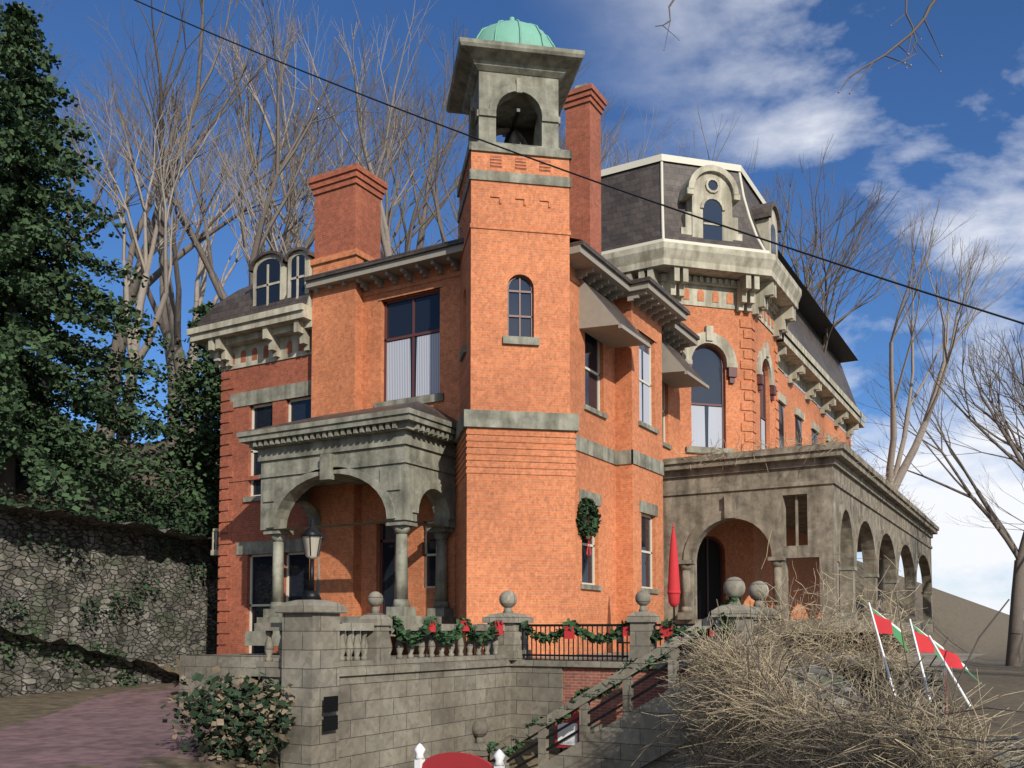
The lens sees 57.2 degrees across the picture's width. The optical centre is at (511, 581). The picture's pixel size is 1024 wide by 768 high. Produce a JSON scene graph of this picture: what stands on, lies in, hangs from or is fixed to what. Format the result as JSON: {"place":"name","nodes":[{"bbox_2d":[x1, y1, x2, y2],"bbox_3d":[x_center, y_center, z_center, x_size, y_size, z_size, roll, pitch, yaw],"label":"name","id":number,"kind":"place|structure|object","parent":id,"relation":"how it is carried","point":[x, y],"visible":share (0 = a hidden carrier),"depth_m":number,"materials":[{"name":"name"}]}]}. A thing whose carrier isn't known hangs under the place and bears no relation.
{"place":"outdoors","nodes":[
{"label":"outdoors","id":0,"kind":"place"},
{"bbox_2d":[0,682,213,767],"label":"driveway","id":1,"kind":"structure","parent":0,"point":[124,729],"depth_m":21.14,"materials":[{"name":"pink brick"}]},
{"bbox_2d":[186,247,314,653],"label":"house wing","id":2,"kind":"structure","parent":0,"point":[255,338],"depth_m":34.71,"materials":[{"name":"orange brick"}]},
{"bbox_2d":[0,422,1023,767],"bbox_3d":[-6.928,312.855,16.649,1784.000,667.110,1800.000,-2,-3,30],"label":"terrain","id":3,"kind":"structure","parent":0,"point":[960,624],"depth_m":41.42,"materials":[{"name":"brown soil"}]},
{"bbox_2d":[0,0,73,77],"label":"bare tree","id":4,"kind":"object","parent":3,"relation":"on","point":[46,17],"depth_m":46.67,"materials":[{"name":"brown plant"}]},
{"bbox_2d":[1,22,172,401],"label":"bare tree","id":5,"kind":"object","parent":3,"relation":"on","point":[95,202],"depth_m":53.24,"materials":[{"name":"brown plant"}]},
{"bbox_2d":[0,625,178,697],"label":"rubble wall","id":6,"kind":"structure","parent":3,"relation":"on","point":[33,671],"depth_m":32.32,"materials":[{"name":"grey stone"}]},
{"bbox_2d":[0,1,214,534],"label":"conifer","id":7,"kind":"object","parent":3,"relation":"on","point":[32,278],"visible":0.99,"depth_m":37.16,"materials":[{"name":"green plant"}]},
{"bbox_2d":[0,504,219,669],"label":"rubble wall","id":8,"kind":"structure","parent":3,"relation":"on","point":[172,621],"depth_m":35.09,"materials":[{"name":"grey stone"}]},
{"bbox_2d":[0,490,219,685],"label":"ivy","id":9,"kind":"object","parent":3,"relation":"on","point":[154,522],"visible":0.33,"depth_m":34.46,"materials":[{"name":"green plant"}]},
{"bbox_2d":[53,75,235,477],"bbox_3d":[-17.809,-14.252,45.230,7.914,20.717,10.832,-2,-3,30],"label":"bare tree","id":10,"kind":"object","parent":3,"relation":"on","point":[146,262],"depth_m":44.92,"materials":[{"name":"brown plant"}]},
{"bbox_2d":[55,83,254,444],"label":"bare tree","id":11,"kind":"object","parent":3,"relation":"on","point":[164,325],"depth_m":71.86,"materials":[{"name":"brown plant"}]},
{"bbox_2d":[107,300,222,533],"bbox_3d":[-14.077,-6.964,42.770,7.473,11.814,9.008,1,-3,-17],"label":"conifer","id":12,"kind":"object","parent":3,"relation":"on","point":[206,383],"visible":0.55,"depth_m":41.56,"materials":[{"name":"green plant"}]},
{"bbox_2d":[70,16,264,465],"bbox_3d":[-19.063,-19.097,52.974,16.794,26.461,9.966,-4,-5,56],"label":"bare tree","id":13,"kind":"object","parent":3,"relation":"on","point":[173,307],"depth_m":54.35,"materials":[{"name":"brown plant"}]},
{"bbox_2d":[86,0,335,448],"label":"bare tree","id":14,"kind":"object","parent":3,"relation":"on","point":[134,290],"depth_m":58.02,"materials":[{"name":"brown plant"}]},
{"bbox_2d":[68,71,353,300],"bbox_3d":[-16.690,-17.794,55.115,17.604,27.276,9.695,2,-4,-33],"label":"bare tree","id":15,"kind":"object","parent":3,"relation":"on","point":[214,278],"depth_m":54.94,"materials":[{"name":"brown plant"}]},
{"bbox_2d":[167,121,285,453],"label":"bare tree","id":16,"kind":"object","parent":3,"relation":"on","point":[199,291],"depth_m":70.72,"materials":[{"name":"brown plant"}]},
{"bbox_2d":[160,665,295,767],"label":"shrubs","id":17,"kind":"object","parent":3,"relation":"on","point":[235,718],"visible":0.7,"depth_m":17.78,"materials":[{"name":"green plant"}]},
{"bbox_2d":[174,106,286,275],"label":"bare tree","id":18,"kind":"object","parent":3,"relation":"on","point":[258,194],"depth_m":49.88,"materials":[{"name":"brown plant"}]},
{"bbox_2d":[199,9,362,253],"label":"bare tree","id":19,"kind":"object","parent":3,"relation":"on","point":[250,109],"depth_m":74.79,"materials":[{"name":"brown plant"}]},
{"bbox_2d":[215,114,401,262],"bbox_3d":[-14.584,-16.952,60.533,14.299,24.575,13.241,-2,-3,30],"label":"bare tree","id":20,"kind":"object","parent":3,"relation":"on","point":[285,218],"depth_m":58.88,"materials":[{"name":"brown plant"}]},
{"bbox_2d":[189,0,467,246],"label":"bare tree","id":21,"kind":"object","parent":3,"relation":"on","point":[239,107],"depth_m":68.34,"materials":[{"name":"brown plant"}]},
{"bbox_2d":[249,0,421,284],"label":"bare tree","id":22,"kind":"object","parent":3,"relation":"on","point":[259,241],"depth_m":49.35,"materials":[{"name":"brown plant"}]},
{"bbox_2d":[235,88,467,250],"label":"bare tree","id":23,"kind":"object","parent":3,"relation":"on","point":[387,214],"depth_m":65.54,"materials":[{"name":"brown plant"}]},
{"bbox_2d":[306,3,497,253],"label":"bare tree","id":24,"kind":"object","parent":3,"relation":"on","point":[424,222],"depth_m":79.71,"materials":[{"name":"brown plant"}]},
{"bbox_2d":[355,38,467,252],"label":"bare tree","id":25,"kind":"object","parent":3,"relation":"on","point":[380,177],"depth_m":79.62,"materials":[{"name":"brown plant"}]},
{"bbox_2d":[265,0,565,257],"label":"bare tree","id":26,"kind":"object","parent":3,"relation":"on","point":[385,241],"depth_m":55.23,"materials":[{"name":"brown plant"}]},
{"bbox_2d":[405,229,450,249],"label":"bare tree","id":27,"kind":"object","parent":3,"relation":"on","point":[425,240],"depth_m":49.16,"materials":[{"name":"brown plant"}]},
{"bbox_2d":[323,696,578,767],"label":"entrance signs","id":28,"kind":"object","parent":3,"relation":"on","point":[454,760],"visible":0.69,"depth_m":15.12,"materials":[{"name":"red paint"}]},
{"bbox_2d":[347,60,629,254],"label":"bare tree","id":29,"kind":"object","parent":3,"relation":"on","point":[434,191],"depth_m":69.92,"materials":[{"name":"brown plant"}]},
{"bbox_2d":[422,120,626,237],"bbox_3d":[1.132,-13.647,57.413,10.792,31.574,18.606,-2,-3,30],"label":"bare tree","id":30,"kind":"object","parent":3,"relation":"on","point":[442,187],"depth_m":53.86,"materials":[{"name":"brown plant"}]},
{"bbox_2d":[441,89,618,238],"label":"bare tree","id":31,"kind":"object","parent":3,"relation":"on","point":[455,198],"depth_m":83.88,"materials":[{"name":"brown plant"}]},
{"bbox_2d":[559,117,565,149],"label":"bare tree","id":32,"kind":"object","parent":3,"relation":"on","point":[561,136],"depth_m":74.36,"materials":[{"name":"brown plant"}]},
{"bbox_2d":[179,577,983,767],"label":"retaining wall","id":33,"kind":"structure","parent":3,"relation":"on","point":[394,710],"depth_m":21.10,"materials":[{"name":"stone"}]},
{"bbox_2d":[300,519,323,599],"bbox_3d":[-3.930,-0.445,18.442,0.500,1.600,0.433,-2,-3,30],"label":"pier lantern","id":34,"kind":"object","parent":33,"relation":"on","point":[311,536],"visible":0.98,"depth_m":18.35,"materials":[{"name":"black metal"}]},
{"bbox_2d":[304,83,708,654],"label":"house wing","id":35,"kind":"structure","parent":33,"relation":"on","point":[385,331],"depth_m":32.41,"materials":[{"name":"orange brick"}]},
{"bbox_2d":[237,401,456,645],"bbox_3d":[-5.212,-1.878,30.082,6.950,7.800,3.760,-2,-3,30],"label":"entrance porch","id":36,"kind":"object","parent":35,"relation":"attached to","point":[400,459],"visible":0.91,"depth_m":29.18,"materials":[{"name":"grey stone"}]},
{"bbox_2d":[576,497,601,554],"bbox_3d":[2.524,-1.854,31.261,0.552,1.975,1.470,-2,-3,30],"label":"christmas wreath","id":37,"kind":"object","parent":35,"relation":"attached to","point":[586,505],"visible":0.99,"depth_m":31.11,"materials":[{"name":"green plant"}]},
{"bbox_2d":[446,17,584,656],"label":"tower","id":38,"kind":"structure","parent":33,"relation":"on","point":[517,423],"depth_m":27.95,"materials":[{"name":"orange brick"}]},
{"bbox_2d":[424,623,685,659],"bbox_3d":[1.040,1.625,25.752,7.402,0.950,0.811,-1,-3,16],"label":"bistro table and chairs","id":39,"kind":"object","parent":33,"relation":"on","point":[426,637],"visible":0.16,"depth_m":26.14,"materials":[{"name":"black metal"}]},
{"bbox_2d":[388,596,741,754],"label":"garland swags","id":40,"kind":"object","parent":33,"relation":"on","point":[571,629],"visible":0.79,"depth_m":22.46,"materials":[{"name":"green plant"}]},
{"bbox_2d":[667,523,680,655],"bbox_3d":[5.024,0.225,29.130,0.560,4.100,0.560,-2,-3,30],"label":"closed patio umbrella","id":41,"kind":"object","parent":33,"relation":"on","point":[673,592],"visible":0.81,"depth_m":29.03,"materials":[{"name":"red fabric"}]},
{"bbox_2d":[746,530,945,733],"bbox_3d":[6.796,2.006,20.020,4.462,6.289,2.736,-2,-3,30],"label":"dry bush","id":42,"kind":"object","parent":33,"relation":"on","point":[843,670],"visible":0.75,"depth_m":19.69,"materials":[{"name":"beige plant"}]},
{"bbox_2d":[501,96,679,168],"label":"bare tree","id":43,"kind":"object","parent":3,"relation":"on","point":[621,129],"depth_m":82.76,"materials":[{"name":"brown plant"}]},
{"bbox_2d":[564,121,630,163],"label":"bare tree","id":44,"kind":"object","parent":3,"relation":"on","point":[606,139],"depth_m":89.22,"materials":[{"name":"brown plant"}]},
{"bbox_2d":[561,121,689,167],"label":"bare tree","id":45,"kind":"object","parent":3,"relation":"on","point":[631,153],"depth_m":77.45,"materials":[{"name":"brown plant"}]},
{"bbox_2d":[643,102,765,198],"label":"bare tree","id":46,"kind":"object","parent":3,"relation":"on","point":[705,140],"depth_m":63.23,"materials":[{"name":"brown plant"}]},
{"bbox_2d":[601,154,865,619],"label":"house","id":47,"kind":"structure","parent":3,"relation":"on","point":[757,321],"depth_m":41.12,"materials":[{"name":"orange brick"}]},
{"bbox_2d":[709,137,785,204],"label":"bare tree","id":48,"kind":"object","parent":3,"relation":"on","point":[753,172],"depth_m":45.78,"materials":[{"name":"brown plant"}]},
{"bbox_2d":[655,0,941,93],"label":"overhanging twig","id":49,"kind":"object","parent":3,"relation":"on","point":[922,20],"visible":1,"depth_m":5.00,"materials":[{"name":"brown plant"}]},
{"bbox_2d":[663,442,938,632],"bbox_3d":[16.651,-0.790,48.940,7.310,6.800,32.000,-2,-3,30],"label":"arcaded porch","id":50,"kind":"object","parent":3,"relation":"on","point":[832,504],"visible":0.92,"depth_m":36.47,"materials":[{"name":"stone"}]},
{"bbox_2d":[673,430,938,530],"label":"dry vines","id":51,"kind":"object","parent":50,"relation":"on","point":[797,443],"visible":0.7,"depth_m":35.54,"materials":[{"name":"brown plant"}]},
{"bbox_2d":[630,593,1023,767],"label":"dry bush","id":52,"kind":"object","parent":3,"relation":"on","point":[783,714],"depth_m":13.97,"materials":[{"name":"beige plant"}]},
{"bbox_2d":[868,602,977,706],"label":"flags","id":53,"kind":"object","parent":52,"relation":"attached to","point":[924,643],"visible":0.87,"depth_m":12.26,"materials":[{"name":"red fabric"}]},
{"bbox_2d":[772,183,889,404],"bbox_3d":[19.944,-12.119,60.998,8.163,27.381,17.348,0,-3,2],"label":"bare tree","id":54,"kind":"object","parent":3,"relation":"on","point":[825,337],"depth_m":58.59,"materials":[{"name":"brown plant"}]},
{"bbox_2d":[761,138,906,293],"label":"bare tree","id":55,"kind":"object","parent":3,"relation":"on","point":[799,258],"depth_m":69.01,"materials":[{"name":"brown plant"}]},
{"bbox_2d":[769,187,924,373],"bbox_3d":[14.956,-12.106,58.282,22.966,27.256,10.927,0,-3,2],"label":"bare tree","id":56,"kind":"object","parent":3,"relation":"on","point":[837,322],"depth_m":58.10,"materials":[{"name":"brown plant"}]},
{"bbox_2d":[851,323,1023,665],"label":"bare tree","id":57,"kind":"object","parent":3,"relation":"on","point":[1014,651],"visible":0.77,"depth_m":64.93,"materials":[{"name":"brown plant"}]},
{"bbox_2d":[865,197,1023,615],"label":"bare tree","id":58,"kind":"object","parent":3,"relation":"on","point":[897,472],"depth_m":61.93,"materials":[{"name":"brown plant"}]},
{"bbox_2d":[887,282,1023,472],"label":"bare tree","id":59,"kind":"object","parent":3,"relation":"on","point":[1019,462],"visible":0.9,"depth_m":49.74,"materials":[{"name":"brown plant"}]},
{"bbox_2d":[909,339,1023,468],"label":"bare tree","id":60,"kind":"object","parent":3,"relation":"on","point":[1020,451],"visible":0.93,"depth_m":51.93,"materials":[{"name":"brown plant"}]},
{"bbox_2d":[942,364,1023,530],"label":"bare tree","id":61,"kind":"object","parent":3,"relation":"on","point":[997,431],"visible":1,"depth_m":46.98,"materials":[{"name":"brown plant"}]},
{"bbox_2d":[956,379,1023,448],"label":"bare tree","id":62,"kind":"object","parent":3,"relation":"on","point":[993,411],"visible":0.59,"depth_m":62.88,"materials":[{"name":"brown plant"}]},
{"bbox_2d":[996,351,1023,408],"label":"bare tree","id":63,"kind":"object","parent":3,"relation":"on","point":[1021,396],"visible":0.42,"depth_m":69.76,"materials":[{"name":"brown plant"}]},
{"bbox_2d":[0,0,1023,614],"label":"sky","id":64,"kind":"structure","parent":0,"point":[955,135],"materials":[{"name":"blue"}]},
{"bbox_2d":[134,0,1023,324],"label":"power line","id":65,"kind":"object","parent":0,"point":[606,184],"visible":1,"depth_m":14.79,"materials":[{"name":"black metal"}]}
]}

